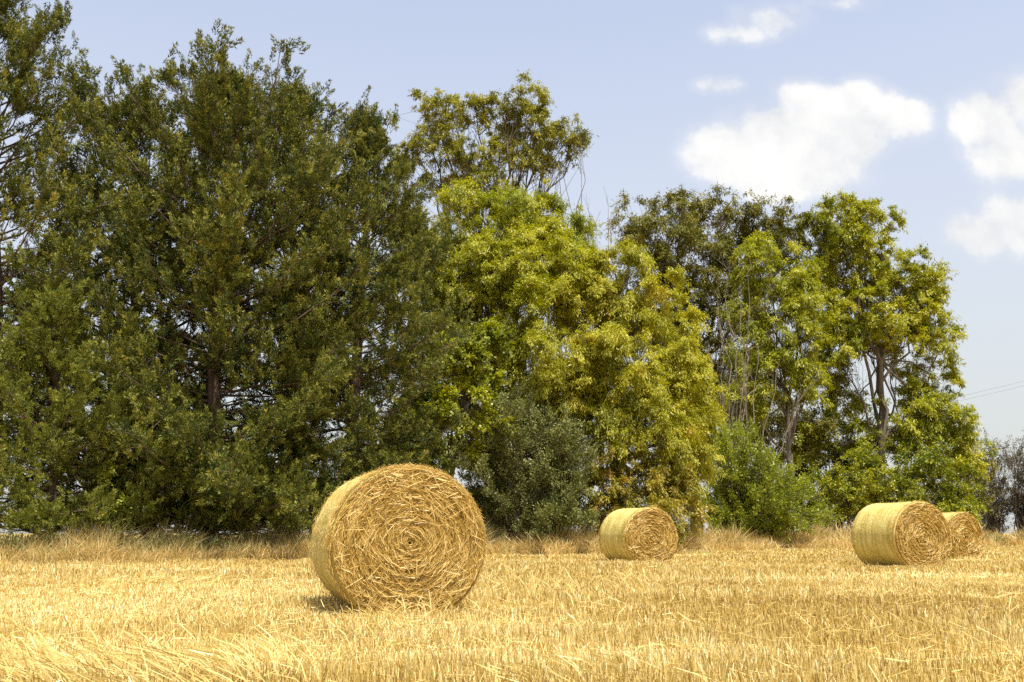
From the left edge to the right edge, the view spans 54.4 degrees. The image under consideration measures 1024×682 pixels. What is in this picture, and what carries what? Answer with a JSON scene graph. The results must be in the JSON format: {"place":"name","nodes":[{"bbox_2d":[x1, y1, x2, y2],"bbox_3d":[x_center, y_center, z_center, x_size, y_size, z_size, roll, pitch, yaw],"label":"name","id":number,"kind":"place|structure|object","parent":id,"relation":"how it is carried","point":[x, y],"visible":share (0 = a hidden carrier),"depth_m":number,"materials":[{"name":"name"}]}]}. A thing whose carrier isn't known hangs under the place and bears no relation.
{"place":"outdoors","nodes":[
{"label":"outdoors","id":0,"kind":"place"},
{"bbox_2d":[0,534,1023,681],"bbox_3d":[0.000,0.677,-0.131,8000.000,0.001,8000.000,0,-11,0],"label":"field","id":1,"kind":"structure","parent":0,"point":[896,654],"depth_m":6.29,"materials":[{"name":"yellow plant"}]},
{"bbox_2d":[308,462,486,612],"bbox_3d":[-1.101,1.850,9.301,1.495,1.372,1.399,4,-12,-19],"label":"straw bale","id":2,"kind":"object","parent":1,"relation":"on","point":[412,533],"visible":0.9,"depth_m":8.71},
{"bbox_2d":[0,548,1023,681],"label":"loose straw","id":3,"kind":"object","parent":1,"relation":"on","point":[68,672],"visible":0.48,"depth_m":5.42,"materials":[{"name":"yellow plant"}]},
{"bbox_2d":[599,506,678,561],"bbox_3d":[2.874,4.464,22.765,1.453,1.349,1.368,5,-12,-23],"label":"straw bale","id":4,"kind":"object","parent":1,"relation":"on","point":[644,533],"visible":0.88,"depth_m":22.25},
{"bbox_2d":[579,445,718,545],"bbox_3d":[4.488,5.394,33.671,5.044,3.751,4.099,0,-11,0],"label":"russet bush","id":5,"kind":"object","parent":1,"relation":"on","point":[619,494],"visible":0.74,"depth_m":33.80,"materials":[{"name":"green plant"}]},
{"bbox_2d":[851,500,951,566],"bbox_3d":[7.919,3.957,20.294,1.505,1.404,1.432,4,-12,-21],"label":"straw bale","id":6,"kind":"object","parent":1,"relation":"on","point":[908,533],"visible":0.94,"depth_m":19.78},
{"bbox_2d":[943,511,985,558],"bbox_3d":[11.502,5.163,26.322,1.438,1.321,1.325,5,-12,-23],"label":"straw bale","id":7,"kind":"object","parent":1,"relation":"on","point":[967,534],"visible":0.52,"depth_m":25.77},
{"bbox_2d":[0,0,1023,533],"label":"sky","id":8,"kind":"structure","parent":0,"point":[917,106],"materials":[{"name":"blue"}]},
{"label":"verge","id":9,"kind":"structure","parent":0,"visible":0},
{"bbox_2d":[0,0,167,540],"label":"cypress tree","id":10,"kind":"object","parent":9,"relation":"on","point":[57,254],"visible":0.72,"depth_m":26.99,"materials":[{"name":"green plant"}]},
{"bbox_2d":[0,266,207,536],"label":"cypress tree","id":11,"kind":"object","parent":9,"relation":"on","point":[33,511],"visible":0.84,"depth_m":24.22,"materials":[{"name":"green plant"}]},
{"bbox_2d":[78,458,153,539],"bbox_3d":[-9.862,4.233,24.846,1.797,2.610,1.919,0,-11,0],"label":"pale bush","id":12,"kind":"object","parent":9,"relation":"on","point":[104,474],"visible":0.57,"depth_m":24.46,"materials":[{"name":"green plant"}]},
{"bbox_2d":[0,48,306,541],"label":"cypress tree","id":13,"kind":"object","parent":9,"relation":"on","point":[130,131],"visible":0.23,"depth_m":28.72,"materials":[{"name":"green plant"}]},
{"bbox_2d":[50,378,292,540],"bbox_3d":[-8.820,3.580,26.151,6.436,5.570,4.953,0,-11,0],"label":"cypress tree","id":14,"kind":"object","parent":9,"relation":"on","point":[145,507],"visible":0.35,"depth_m":25.38,"materials":[{"name":"green plant"}]},
{"bbox_2d":[13,17,385,554],"bbox_3d":[-8.274,-1.188,28.069,9.371,15.365,10.445,11,-15,-44],"label":"cypress tree","id":15,"kind":"object","parent":9,"relation":"on","point":[223,92],"visible":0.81,"depth_m":26.76,"materials":[{"name":"green plant"}]},
{"bbox_2d":[170,431,348,545],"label":"cypress tree","id":16,"kind":"object","parent":9,"relation":"on","point":[296,477],"visible":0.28,"depth_m":26.42,"materials":[{"name":"green plant"}]},
{"bbox_2d":[138,71,471,537],"bbox_3d":[-6.447,-1.072,30.777,9.151,15.182,8.413,8,-13,-35],"label":"cypress tree","id":17,"kind":"object","parent":9,"relation":"on","point":[348,320],"visible":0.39,"depth_m":29.45,"materials":[{"name":"green plant"}]},
{"bbox_2d":[243,99,482,531],"bbox_3d":[-4.919,-0.708,31.490,7.993,14.733,7.285,0,-11,0],"label":"cypress tree","id":18,"kind":"object","parent":9,"relation":"on","point":[401,260],"visible":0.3,"depth_m":30.63,"materials":[{"name":"green plant"}]},
{"bbox_2d":[326,203,501,498],"bbox_3d":[-3.535,1.165,36.775,7.090,13.526,6.834,0,-11,0],"label":"cypress tree","id":19,"kind":"object","parent":9,"relation":"on","point":[447,228],"visible":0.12,"depth_m":36.36,"materials":[{"name":"green plant"}]},
{"bbox_2d":[359,317,518,477],"bbox_3d":[-2.589,2.987,32.750,5.746,8.098,3.878,0,-11,0],"label":"broadleaf tree","id":20,"kind":"object","parent":9,"relation":"on","point":[469,383],"visible":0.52,"depth_m":32.64,"materials":[{"name":"green plant"}]},
{"bbox_2d":[382,68,598,408],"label":"eucalyptus tree","id":21,"kind":"object","parent":9,"relation":"on","point":[510,134],"visible":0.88,"depth_m":44.24,"materials":[{"name":"green plant"}]},
{"bbox_2d":[411,174,610,423],"bbox_3d":[-0.187,0.628,38.325,8.324,14.854,6.493,-4,-12,19],"label":"eucalyptus tree","id":22,"kind":"object","parent":9,"relation":"on","point":[510,276],"visible":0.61,"depth_m":37.97,"materials":[{"name":"green plant"}]},
{"bbox_2d":[0,496,1023,564],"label":"dry grass","id":23,"kind":"structure","parent":9,"relation":"on","point":[107,545],"depth_m":25.62,"materials":[{"name":"beige plant"}]},
{"bbox_2d":[447,380,606,545],"bbox_3d":[0.328,4.226,33.237,6.008,5.750,5.018,0,-11,0],"label":"grey bush","id":24,"kind":"object","parent":9,"relation":"on","point":[538,486],"visible":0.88,"depth_m":32.80,"materials":[{"name":"green plant"}]},
{"bbox_2d":[543,115,591,356],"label":"bare tree","id":25,"kind":"object","parent":9,"relation":"on","point":[548,319],"visible":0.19,"depth_m":44.96,"materials":[{"name":"brown wood"}]},
{"bbox_2d":[583,186,625,513],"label":"bare tree","id":26,"kind":"object","parent":9,"relation":"on","point":[610,277],"visible":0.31,"depth_m":47.80,"materials":[{"name":"brown wood"}]},
{"bbox_2d":[479,236,733,510],"bbox_3d":[3.043,1.823,36.503,10.268,11.839,6.426,0,-11,0],"label":"eucalyptus tree","id":27,"kind":"object","parent":9,"relation":"on","point":[592,369],"visible":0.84,"depth_m":35.85,"materials":[{"name":"green plant"}]},
{"bbox_2d":[605,181,863,532],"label":"eucalyptus tree","id":28,"kind":"object","parent":9,"relation":"on","point":[691,240],"visible":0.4,"depth_m":52.11,"materials":[{"name":"green plant"}]},
{"bbox_2d":[698,243,818,486],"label":"bare tree","id":29,"kind":"object","parent":9,"relation":"on","point":[740,394],"visible":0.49,"depth_m":45.10,"materials":[{"name":"plant"}]},
{"bbox_2d":[692,415,846,546],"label":"glossy shrub","id":30,"kind":"object","parent":9,"relation":"on","point":[762,503],"visible":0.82,"depth_m":41.33,"materials":[{"name":"green plant"}]},
{"bbox_2d":[715,229,836,530],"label":"eucalyptus tree","id":31,"kind":"object","parent":9,"relation":"on","point":[799,305],"visible":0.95,"depth_m":47.45,"materials":[{"name":"green plant"}]},
{"bbox_2d":[793,348,874,530],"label":"bare tree","id":32,"kind":"object","parent":9,"relation":"on","point":[841,523],"visible":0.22,"depth_m":53.26,"materials":[{"name":"brown plant"}]},
{"bbox_2d":[765,415,999,531],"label":"dark bush","id":33,"kind":"object","parent":9,"relation":"on","point":[984,484],"visible":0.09,"depth_m":54.09,"materials":[{"name":"green plant"}]},
{"bbox_2d":[777,188,990,485],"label":"eucalyptus tree","id":34,"kind":"object","parent":9,"relation":"on","point":[928,416],"visible":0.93,"depth_m":51.59,"materials":[{"name":"green plant"}]},
{"bbox_2d":[804,436,991,523],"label":"olive shrub","id":35,"kind":"object","parent":9,"relation":"on","point":[898,482],"visible":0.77,"depth_m":48.11,"materials":[{"name":"green plant"}]},
{"bbox_2d":[968,436,999,532],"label":"eucalyptus tree","id":36,"kind":"object","parent":9,"relation":"on","point":[991,453],"visible":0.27,"depth_m":56.52,"materials":[{"name":"green plant"}]},
{"bbox_2d":[974,430,1022,535],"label":"twiggy shrub","id":37,"kind":"object","parent":9,"relation":"on","point":[994,520],"visible":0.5,"depth_m":56.97,"materials":[{"name":"grey plant"}]},
{"bbox_2d":[994,430,1023,533],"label":"twiggy shrub","id":38,"kind":"object","parent":9,"relation":"on","point":[1017,508],"visible":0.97,"depth_m":57.37,"materials":[{"name":"grey plant"}]}
]}

